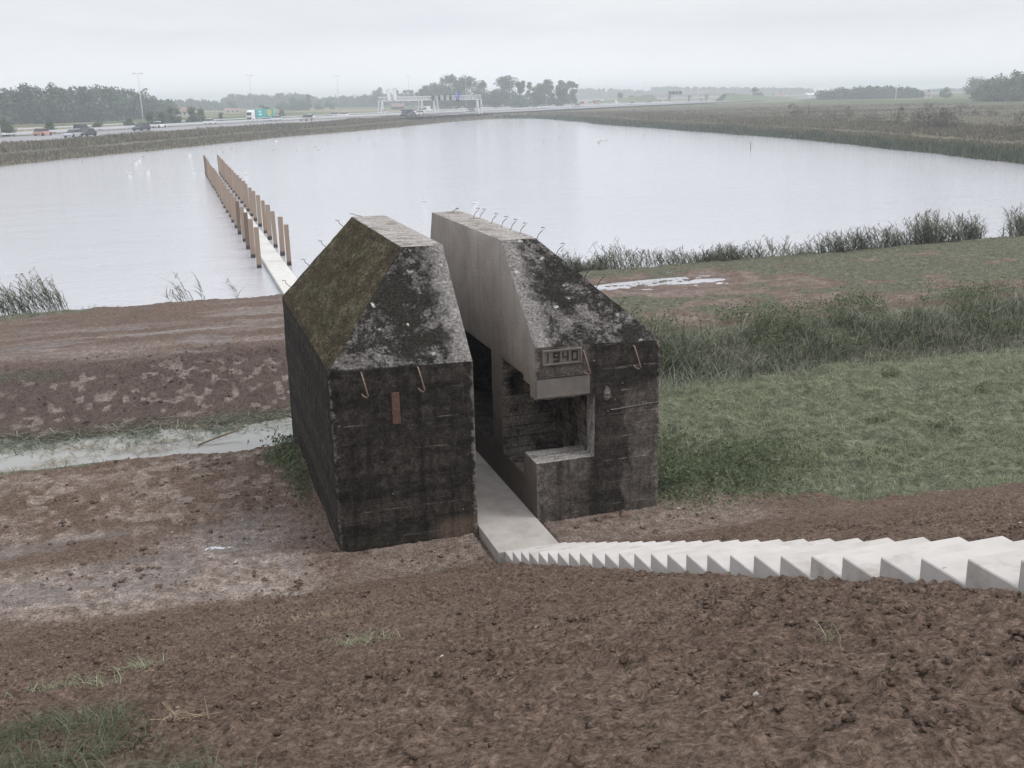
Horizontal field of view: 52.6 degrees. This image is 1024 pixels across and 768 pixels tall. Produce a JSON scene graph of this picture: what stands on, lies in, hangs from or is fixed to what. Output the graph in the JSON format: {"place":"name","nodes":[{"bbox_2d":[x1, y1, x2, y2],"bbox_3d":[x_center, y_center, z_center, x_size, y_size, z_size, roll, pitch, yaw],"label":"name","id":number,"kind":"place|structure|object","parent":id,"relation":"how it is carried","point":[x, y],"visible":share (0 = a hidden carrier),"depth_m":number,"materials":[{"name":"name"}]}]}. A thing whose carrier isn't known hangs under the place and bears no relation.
{"place":"outdoors","nodes":[
{"label":"outdoors","id":0,"kind":"place"},
{"bbox_2d":[0,417,292,471],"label":"ditch water","id":1,"kind":"structure","parent":0,"point":[236,441],"depth_m":20.20,"materials":[{"name":"liquid"}]},
{"bbox_2d":[0,422,236,470],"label":"floating straw","id":2,"kind":"object","parent":1,"relation":"on","point":[133,451],"visible":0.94,"depth_m":20.01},
{"bbox_2d":[0,88,1023,767],"bbox_3d":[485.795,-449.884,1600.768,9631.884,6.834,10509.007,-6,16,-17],"label":"ground","id":3,"kind":"structure","parent":0,"point":[140,338],"depth_m":11.43,"materials":[{"name":"soil"}]},
{"bbox_2d":[0,281,40,315],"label":"reed clump","id":4,"kind":"object","parent":3,"relation":"on","point":[4,303],"visible":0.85,"depth_m":33.56,"materials":[{"name":"green plant"}]},
{"bbox_2d":[1,266,69,313],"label":"reed clump","id":5,"kind":"object","parent":3,"relation":"on","point":[44,291],"visible":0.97,"depth_m":33.74,"materials":[{"name":"green plant"}]},
{"bbox_2d":[0,305,289,472],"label":"rim grass","id":6,"kind":"structure","parent":3,"relation":"on","point":[126,424],"depth_m":22.07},
{"bbox_2d":[0,404,291,460],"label":"cut reed litter","id":7,"kind":"object","parent":3,"relation":"on","point":[131,432],"visible":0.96,"depth_m":20.93,"materials":[{"name":"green plant"}]},
{"bbox_2d":[159,270,193,301],"bbox_3d":[-11.507,-3.041,34.849,1.519,1.569,1.351,4,16,19],"label":"reed clump","id":8,"kind":"object","parent":3,"relation":"on","point":[174,297],"visible":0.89,"depth_m":35.06,"materials":[{"name":"green plant"}]},
{"bbox_2d":[150,696,223,723],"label":"dry stalks","id":9,"kind":"object","parent":3,"relation":"on","point":[175,716],"visible":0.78,"depth_m":4.54,"materials":[{"name":"plant"}]},
{"bbox_2d":[248,429,313,506],"bbox_3d":[-3.960,1.498,17.681,0.881,0.915,5.172,-6,16,-17],"label":"nettle patch","id":10,"kind":"object","parent":3,"relation":"on","point":[285,455],"visible":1,"depth_m":17.75,"materials":[{"name":"green plant"}]},
{"bbox_2d":[294,98,307,109],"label":"tree","id":11,"kind":"object","parent":3,"relation":"on","point":[301,105],"visible":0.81,"depth_m":671.66,"materials":[{"name":"green plant"}]},
{"bbox_2d":[213,601,393,632],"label":"fallen stalks","id":12,"kind":"object","parent":3,"relation":"on","point":[322,614],"visible":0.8,"depth_m":9.10,"materials":[{"name":"plant"}]},
{"bbox_2d":[0,681,651,767],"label":"corner grass","id":13,"kind":"structure","parent":3,"relation":"on","point":[94,749],"depth_m":4.31,"materials":[{"name":"plant"}]},
{"bbox_2d":[0,342,748,631],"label":"mud lumps","id":14,"kind":"object","parent":3,"relation":"on","point":[298,582],"visible":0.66,"depth_m":15.32,"materials":[{"name":"soil"}]},
{"bbox_2d":[282,215,477,552],"bbox_3d":[-2.428,-0.324,16.986,1.994,4.338,6.538,-6,16,-17],"label":"bunker half","id":15,"kind":"object","parent":3,"relation":"on","point":[380,367],"visible":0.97,"depth_m":14.42,"materials":[{"name":"concrete"}]},
{"bbox_2d":[3,394,845,698],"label":"grass sprigs","id":16,"kind":"object","parent":3,"relation":"on","point":[145,664],"depth_m":6.74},
{"bbox_2d":[0,516,1023,767],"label":"soil clods","id":17,"kind":"object","parent":3,"relation":"on","point":[842,706],"visible":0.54,"depth_m":4.75,"materials":[{"name":"brown soil"}]},
{"bbox_2d":[475,450,557,563],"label":"walkway","id":18,"kind":"structure","parent":3,"relation":"on","point":[508,520],"depth_m":15.08,"materials":[{"name":"concrete"}]},
{"bbox_2d":[430,208,659,524],"bbox_3d":[0.289,-0.673,17.806,1.935,4.458,6.551,-6,16,-17],"label":"bunker half","id":19,"kind":"object","parent":3,"relation":"on","point":[565,358],"visible":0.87,"depth_m":15.32,"materials":[{"name":"concrete"}]},
{"bbox_2d":[595,275,727,289],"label":"puddle","id":20,"kind":"object","parent":3,"relation":"on","point":[634,283],"visible":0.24,"depth_m":35.31,"materials":[{"name":"liquid"}]},
{"bbox_2d":[554,234,814,271],"bbox_3d":[5.190,-4.621,39.309,15.310,1.932,3.577,-5,16,-12],"label":"reed bed","id":21,"kind":"object","parent":3,"relation":"on","point":[731,253],"visible":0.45,"depth_m":39.59,"materials":[{"name":"green plant"}]},
{"bbox_2d":[637,413,890,528],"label":"leafy weeds","id":22,"kind":"object","parent":3,"relation":"on","point":[676,475],"visible":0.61,"depth_m":16.94,"materials":[{"name":"green plant"}]},
{"bbox_2d":[505,536,1023,593],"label":"staircase","id":23,"kind":"structure","parent":3,"relation":"on","point":[987,563],"depth_m":7.17,"materials":[{"name":"concrete"}]},
{"bbox_2d":[579,235,1023,332],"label":"bank grass","id":24,"kind":"structure","parent":3,"relation":"on","point":[965,244],"depth_m":36.36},
{"bbox_2d":[629,274,1023,375],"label":"ditch weeds","id":25,"kind":"object","parent":3,"relation":"on","point":[865,301],"visible":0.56,"depth_m":28.04,"materials":[{"name":"green plant"}]},
{"bbox_2d":[635,287,1023,391],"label":"ditch reeds","id":26,"kind":"object","parent":3,"relation":"on","point":[719,371],"visible":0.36,"depth_m":26.93,"materials":[{"name":"green plant"}]},
{"bbox_2d":[800,232,864,253],"bbox_3d":[12.444,-5.355,40.735,3.070,1.482,2.038,-6,16,-17],"label":"reed clump","id":27,"kind":"object","parent":3,"relation":"on","point":[821,248],"visible":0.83,"depth_m":40.69,"materials":[{"name":"green plant"}]},
{"bbox_2d":[658,346,1023,501],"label":"meadow grass","id":28,"kind":"structure","parent":3,"relation":"on","point":[910,412],"depth_m":19.78,"materials":[{"name":"plant"}]},
{"bbox_2d":[659,347,1023,396],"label":"tussock grass","id":29,"kind":"structure","parent":3,"relation":"on","point":[664,391],"depth_m":22.45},
{"bbox_2d":[824,225,898,251],"bbox_3d":[13.713,-5.542,41.005,3.750,1.644,2.117,-6,16,-17],"label":"reed clump","id":30,"kind":"object","parent":3,"relation":"on","point":[860,244],"visible":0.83,"depth_m":40.89,"materials":[{"name":"green plant"}]},
{"bbox_2d":[864,221,919,247],"bbox_3d":[14.920,-5.721,41.370,2.734,1.745,2.085,-6,16,-17],"label":"reed clump","id":31,"kind":"object","parent":3,"relation":"on","point":[888,239],"visible":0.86,"depth_m":41.29,"materials":[{"name":"green plant"}]},
{"bbox_2d":[882,222,926,247],"bbox_3d":[15.573,-5.764,41.646,2.510,1.653,1.911,-13,20,-37],"label":"reed clump","id":32,"kind":"object","parent":3,"relation":"on","point":[910,240],"visible":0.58,"depth_m":41.61,"materials":[{"name":"green plant"}]},
{"bbox_2d":[851,369,993,456],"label":"dock clumps","id":33,"kind":"object","parent":3,"relation":"on","point":[929,421],"visible":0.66,"depth_m":19.52,"materials":[{"name":"green plant"}]},
{"bbox_2d":[896,208,970,244],"bbox_3d":[17.198,-6.133,42.060,3.603,2.073,2.508,-6,16,-17],"label":"reed clump","id":34,"kind":"object","parent":3,"relation":"on","point":[932,235],"visible":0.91,"depth_m":41.87,"materials":[{"name":"green plant"}]},
{"bbox_2d":[940,209,1002,240],"bbox_3d":[18.540,-6.221,42.565,3.123,1.917,2.189,-6,16,-17],"label":"reed clump","id":35,"kind":"object","parent":3,"relation":"on","point":[974,231],"visible":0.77,"depth_m":42.44,"materials":[{"name":"green plant"}]},
{"bbox_2d":[994,204,1023,236],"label":"reed clump","id":36,"kind":"object","parent":3,"relation":"on","point":[1019,225],"visible":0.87,"depth_m":43.23,"materials":[{"name":"green plant"}]},
{"bbox_2d":[0,118,1023,315],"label":"lake","id":37,"kind":"structure","parent":0,"point":[101,231],"depth_m":80.74,"materials":[{"name":"liquid"}]},
{"bbox_2d":[235,201,241,234],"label":"wooden pile","id":38,"kind":"object","parent":37,"relation":"in","point":[238,217],"visible":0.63,"depth_m":60.62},
{"bbox_2d":[239,207,245,241],"bbox_3d":[-14.922,-8.439,57.645,0.214,2.825,0.214,-7,17,-17],"label":"wooden pile","id":39,"kind":"object","parent":37,"relation":"in","point":[242,221],"visible":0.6,"depth_m":57.39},
{"bbox_2d":[243,212,249,248],"bbox_3d":[-13.958,-7.633,54.645,0.214,2.825,0.214,-5,16,-13],"label":"wooden pile","id":40,"kind":"object","parent":37,"relation":"in","point":[245,215],"visible":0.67,"depth_m":54.41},
{"bbox_2d":[248,219,255,257],"bbox_3d":[-12.925,-6.797,51.570,0.214,2.825,0.214,-7,16,-20],"label":"wooden pile","id":41,"kind":"object","parent":37,"relation":"in","point":[251,238],"visible":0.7,"depth_m":51.36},
{"bbox_2d":[251,191,256,220],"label":"wooden pile","id":42,"kind":"object","parent":37,"relation":"in","point":[254,206],"visible":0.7,"depth_m":67.21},
{"bbox_2d":[254,227,261,267],"bbox_3d":[-11.844,-5.910,48.379,0.214,2.825,0.214,-5,16,-16],"label":"wooden pile","id":43,"kind":"object","parent":37,"relation":"in","point":[257,247],"visible":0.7,"depth_m":48.16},
{"bbox_2d":[256,195,261,226],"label":"wooden pile","id":44,"kind":"object","parent":37,"relation":"in","point":[258,204],"visible":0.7,"depth_m":64.19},
{"bbox_2d":[261,200,266,232],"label":"wooden pile","id":45,"kind":"object","parent":37,"relation":"in","point":[263,216],"visible":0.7,"depth_m":60.98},
{"bbox_2d":[240,209,296,293],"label":"boardwalk","id":46,"kind":"structure","parent":37,"relation":"on","point":[277,267],"depth_m":48.06,"materials":[{"name":"concrete"}]},
{"bbox_2d":[265,204,271,239],"bbox_3d":[-13.635,-8.647,58.174,0.214,2.825,0.214,-8,17,-25],"label":"wooden pile","id":47,"kind":"object","parent":37,"relation":"in","point":[268,223],"visible":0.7,"depth_m":57.97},
{"bbox_2d":[270,211,277,247],"bbox_3d":[-12.607,-7.766,55.058,0.214,2.825,0.214,-6,15,-13],"label":"wooden pile","id":48,"kind":"object","parent":37,"relation":"in","point":[273,224],"visible":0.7,"depth_m":54.83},
{"bbox_2d":[278,216,284,255],"bbox_3d":[-11.563,-6.990,52.071,0.214,2.825,0.214,-7,17,-21],"label":"wooden pile","id":49,"kind":"object","parent":37,"relation":"in","point":[281,235],"visible":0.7,"depth_m":51.86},
{"bbox_2d":[284,224,291,265],"bbox_3d":[-10.561,-6.120,48.928,0.214,2.825,0.214,-5,16,-12],"label":"wooden pile","id":50,"kind":"object","parent":37,"relation":"in","point":[287,243],"visible":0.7,"depth_m":48.70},
{"bbox_2d":[504,114,1023,163],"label":"bank rushes","id":51,"kind":"object","parent":37,"relation":"in","point":[978,149],"visible":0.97,"depth_m":148.30,"materials":[{"name":"plant"}]},
{"bbox_2d":[0,88,1023,166],"bbox_3d":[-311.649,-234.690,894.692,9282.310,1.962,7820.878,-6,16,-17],"label":"field","id":52,"kind":"structure","parent":0,"point":[962,98],"depth_m":377.83,"materials":[{"name":"plant"}]},
{"bbox_2d":[0,117,18,135],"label":"tree","id":53,"kind":"object","parent":52,"relation":"on","point":[6,125],"visible":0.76,"depth_m":210.19,"materials":[{"name":"green plant"}]},
{"bbox_2d":[0,82,180,124],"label":"broadleaf wood","id":54,"kind":"object","parent":52,"relation":"on","point":[27,105],"visible":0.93,"depth_m":379.72,"materials":[{"name":"plant"}]},
{"bbox_2d":[155,111,169,123],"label":"tree","id":55,"kind":"object","parent":52,"relation":"on","point":[162,117],"visible":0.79,"depth_m":283.07,"materials":[{"name":"green plant"}]},
{"bbox_2d":[166,107,176,122],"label":"tree","id":56,"kind":"object","parent":52,"relation":"on","point":[169,111],"visible":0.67,"depth_m":290.92,"materials":[{"name":"green plant"}]},
{"bbox_2d":[185,105,200,122],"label":"tree","id":57,"kind":"object","parent":52,"relation":"on","point":[193,116],"visible":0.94,"depth_m":296.39,"materials":[{"name":"green plant"}]},
{"bbox_2d":[164,98,224,110],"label":"hazy wood","id":58,"kind":"object","parent":52,"relation":"on","point":[204,105],"visible":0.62,"depth_m":846.94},
{"bbox_2d":[0,112,491,152],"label":"motorway verge scrub","id":59,"kind":"object","parent":52,"relation":"on","point":[76,141],"visible":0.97,"depth_m":210.25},
{"bbox_2d":[0,114,504,165],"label":"bank scrub","id":60,"kind":"object","parent":52,"relation":"on","point":[49,154],"visible":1,"depth_m":190.71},
{"bbox_2d":[220,92,316,108],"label":"flat topped wood","id":61,"kind":"object","parent":52,"relation":"on","point":[267,100],"visible":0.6,"depth_m":995.63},
{"bbox_2d":[285,96,297,110],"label":"tree","id":62,"kind":"object","parent":52,"relation":"on","point":[291,104],"visible":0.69,"depth_m":686.46,"materials":[{"name":"green plant"}]},
{"bbox_2d":[312,92,420,107],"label":"plantation","id":63,"kind":"object","parent":52,"relation":"on","point":[357,101],"visible":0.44,"depth_m":896.87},
{"bbox_2d":[370,87,388,106],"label":"tree","id":64,"kind":"object","parent":52,"relation":"on","point":[375,96],"visible":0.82,"depth_m":804.19,"materials":[{"name":"green plant"}]},
{"bbox_2d":[416,85,430,105],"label":"tree","id":65,"kind":"object","parent":52,"relation":"on","point":[422,91],"visible":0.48,"depth_m":604.21,"materials":[{"name":"green plant"}]},
{"bbox_2d":[425,82,444,108],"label":"tree","id":66,"kind":"object","parent":52,"relation":"on","point":[432,91],"visible":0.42,"depth_m":588.76,"materials":[{"name":"green plant"}]},
{"bbox_2d":[433,73,461,108],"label":"tree","id":67,"kind":"object","parent":52,"relation":"on","point":[445,89],"visible":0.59,"depth_m":573.17,"materials":[{"name":"green plant"}]},
{"bbox_2d":[447,75,484,108],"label":"tree","id":68,"kind":"object","parent":52,"relation":"on","point":[460,81],"visible":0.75,"depth_m":519.52,"materials":[{"name":"green plant"}]},
{"bbox_2d":[2,92,948,136],"bbox_3d":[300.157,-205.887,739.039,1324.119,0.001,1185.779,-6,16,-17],"label":"central reservation","id":69,"kind":"structure","parent":52,"relation":"on","point":[290,120],"depth_m":296.54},
{"bbox_2d":[4,101,680,132],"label":"guard rail","id":70,"kind":"object","parent":69,"relation":"on","point":[279,118],"visible":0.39,"depth_m":302.04,"materials":[{"name":"metal"}]},
{"bbox_2d":[1,100,710,136],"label":"guard rail","id":71,"kind":"object","parent":69,"relation":"on","point":[322,117],"visible":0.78,"depth_m":314.40,"materials":[{"name":"metal"}]},
{"bbox_2d":[15,92,939,134],"bbox_3d":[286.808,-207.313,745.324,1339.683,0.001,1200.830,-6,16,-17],"label":"motorway","id":72,"kind":"structure","parent":52,"relation":"on","point":[372,115],"depth_m":363.65,"materials":[{"name":"asphalt"}]},
{"bbox_2d":[246,109,273,120],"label":"lorry","id":73,"kind":"object","parent":72,"relation":"on","point":[261,113],"visible":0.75,"depth_m":315.27,"materials":[{"name":"metal"}]},
{"bbox_2d":[0,92,961,142],"bbox_3d":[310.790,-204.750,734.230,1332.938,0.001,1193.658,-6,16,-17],"label":"motorway","id":74,"kind":"structure","parent":52,"relation":"on","point":[39,137],"depth_m":263.82,"materials":[{"name":"asphalt"}]},
{"bbox_2d":[33,128,52,135],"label":"car","id":75,"kind":"object","parent":74,"relation":"on","point":[41,131],"visible":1,"depth_m":205.91,"materials":[{"name":"paint"}]},
{"bbox_2d":[63,129,82,137],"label":"car","id":76,"kind":"object","parent":74,"relation":"on","point":[74,132],"visible":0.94,"depth_m":191.69,"materials":[{"name":"paint"}]},
{"bbox_2d":[81,128,96,136],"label":"car","id":77,"kind":"object","parent":74,"relation":"on","point":[88,131],"visible":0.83,"depth_m":195.09,"materials":[{"name":"paint"}]},
{"bbox_2d":[132,122,150,130],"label":"car","id":78,"kind":"object","parent":74,"relation":"on","point":[140,126],"visible":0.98,"depth_m":229.04,"materials":[{"name":"paint"}]},
{"bbox_2d":[472,80,496,108],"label":"tree","id":79,"kind":"object","parent":52,"relation":"on","point":[487,98],"visible":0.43,"depth_m":537.27,"materials":[{"name":"green plant"}]},
{"bbox_2d":[8,92,964,143],"bbox_3d":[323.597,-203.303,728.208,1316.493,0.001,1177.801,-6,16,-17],"label":"road verge","id":80,"kind":"structure","parent":52,"relation":"on","point":[521,111],"depth_m":414.97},
{"bbox_2d":[432,92,482,113],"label":"sign gantry","id":81,"kind":"object","parent":80,"relation":"on","point":[457,98],"visible":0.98,"depth_m":388.22,"materials":[{"name":"metal"}]},
{"bbox_2d":[491,89,502,107],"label":"tree","id":82,"kind":"object","parent":52,"relation":"on","point":[494,100],"visible":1,"depth_m":528.29,"materials":[{"name":"green plant"}]},
{"bbox_2d":[493,75,518,107],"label":"tree","id":83,"kind":"object","parent":52,"relation":"on","point":[504,93],"visible":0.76,"depth_m":551.45,"materials":[{"name":"green plant"}]},
{"bbox_2d":[513,81,524,99],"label":"tree","id":84,"kind":"object","parent":52,"relation":"on","point":[521,85],"visible":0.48,"depth_m":538.80,"materials":[{"name":"green plant"}]},
{"bbox_2d":[508,94,533,107],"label":"tree","id":85,"kind":"object","parent":52,"relation":"on","point":[520,101],"visible":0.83,"depth_m":503.90,"materials":[{"name":"green plant"}]},
{"bbox_2d":[530,85,546,105],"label":"tree","id":86,"kind":"object","parent":52,"relation":"on","point":[536,96],"visible":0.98,"depth_m":521.75,"materials":[{"name":"green plant"}]},
{"bbox_2d":[539,79,556,104],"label":"tree","id":87,"kind":"object","parent":52,"relation":"on","point":[547,85],"visible":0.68,"depth_m":548.70,"materials":[{"name":"green plant"}]},
{"bbox_2d":[551,85,569,105],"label":"tree","id":88,"kind":"object","parent":52,"relation":"on","point":[559,94],"visible":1,"depth_m":538.26,"materials":[{"name":"green plant"}]},
{"bbox_2d":[567,80,578,105],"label":"tree","id":89,"kind":"object","parent":52,"relation":"on","point":[572,97],"visible":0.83,"depth_m":607.82,"materials":[{"name":"green plant"}]},
{"bbox_2d":[569,88,656,98],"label":"distant wood","id":90,"kind":"object","parent":52,"relation":"on","point":[590,93],"visible":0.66,"depth_m":1496.83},
{"bbox_2d":[649,90,728,102],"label":"viaduct","id":91,"kind":"object","parent":52,"relation":"on","point":[688,93],"visible":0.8,"depth_m":648.42,"materials":[{"name":"concrete"}]},
{"bbox_2d":[650,86,814,97],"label":"viaduct wood","id":92,"kind":"object","parent":52,"relation":"on","point":[772,90],"visible":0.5,"depth_m":1495.79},
{"bbox_2d":[492,111,1023,141],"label":"field edge","id":93,"kind":"object","parent":52,"relation":"on","point":[986,131],"visible":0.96,"depth_m":188.18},
{"bbox_2d":[496,103,1023,127],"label":"field growth","id":94,"kind":"object","parent":52,"relation":"on","point":[774,114],"visible":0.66,"depth_m":307.19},
{"bbox_2d":[501,113,1023,156],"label":"bank scrub","id":95,"kind":"object","parent":52,"relation":"on","point":[893,136],"visible":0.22,"depth_m":154.75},
{"bbox_2d":[814,105,853,120],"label":"shrub","id":96,"kind":"object","parent":52,"relation":"on","point":[826,115],"visible":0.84,"depth_m":202.95,"materials":[{"name":"green plant"}]},
{"bbox_2d":[814,85,924,99],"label":"field copse","id":97,"kind":"object","parent":52,"relation":"on","point":[876,92],"visible":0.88,"depth_m":647.13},
{"bbox_2d":[855,108,891,123],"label":"shrub","id":98,"kind":"object","parent":52,"relation":"on","point":[868,119],"visible":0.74,"depth_m":188.57,"materials":[{"name":"green plant"}]},
{"bbox_2d":[892,106,907,123],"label":"shrub","id":99,"kind":"object","parent":52,"relation":"on","point":[898,119],"visible":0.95,"depth_m":178.17,"materials":[{"name":"green plant"}]},
{"bbox_2d":[907,101,948,128],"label":"shrub","id":100,"kind":"object","parent":52,"relation":"on","point":[926,119],"visible":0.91,"depth_m":158.20,"materials":[{"name":"green plant"}]},
{"bbox_2d":[919,88,967,91],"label":"pale skyline wood","id":101,"kind":"object","parent":52,"relation":"on","point":[951,90],"visible":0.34,"depth_m":1294.01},
{"bbox_2d":[934,108,960,128],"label":"shrub","id":102,"kind":"object","parent":52,"relation":"on","point":[947,115],"visible":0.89,"depth_m":156.82,"materials":[{"name":"green plant"}]},
{"bbox_2d":[962,76,984,94],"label":"tree","id":103,"kind":"object","parent":52,"relation":"on","point":[974,83],"visible":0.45,"depth_m":595.38,"materials":[{"name":"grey plant"}]},
{"bbox_2d":[968,69,1023,101],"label":"edge wood","id":104,"kind":"object","parent":52,"relation":"on","point":[998,89],"visible":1,"depth_m":416.52,"materials":[{"name":"green plant"}]},
{"bbox_2d":[0,0,1023,104],"label":"sky","id":105,"kind":"structure","parent":0,"point":[183,49],"materials":[{"name":"white"}]},
{"bbox_2d":[587,95,658,104],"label":"embankment","id":106,"kind":"structure","parent":0,"point":[646,98],"depth_m":645.83,"materials":[{"name":"grey plant"}]},
{"bbox_2d":[715,93,800,101],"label":"embankment","id":107,"kind":"structure","parent":0,"point":[738,97],"depth_m":645.45,"materials":[{"name":"grey plant"}]},
{"label":"road verge","id":108,"kind":"structure","parent":0,"visible":0},
{"bbox_2d":[15,101,669,130],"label":"guard rail","id":109,"kind":"object","parent":108,"relation":"on","point":[117,124],"visible":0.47,"depth_m":372.26,"materials":[{"name":"metal"}]},
{"bbox_2d":[378,89,430,113],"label":"sign gantry","id":110,"kind":"object","parent":108,"relation":"on","point":[389,97],"visible":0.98,"depth_m":422.08,"materials":[{"name":"metal"}]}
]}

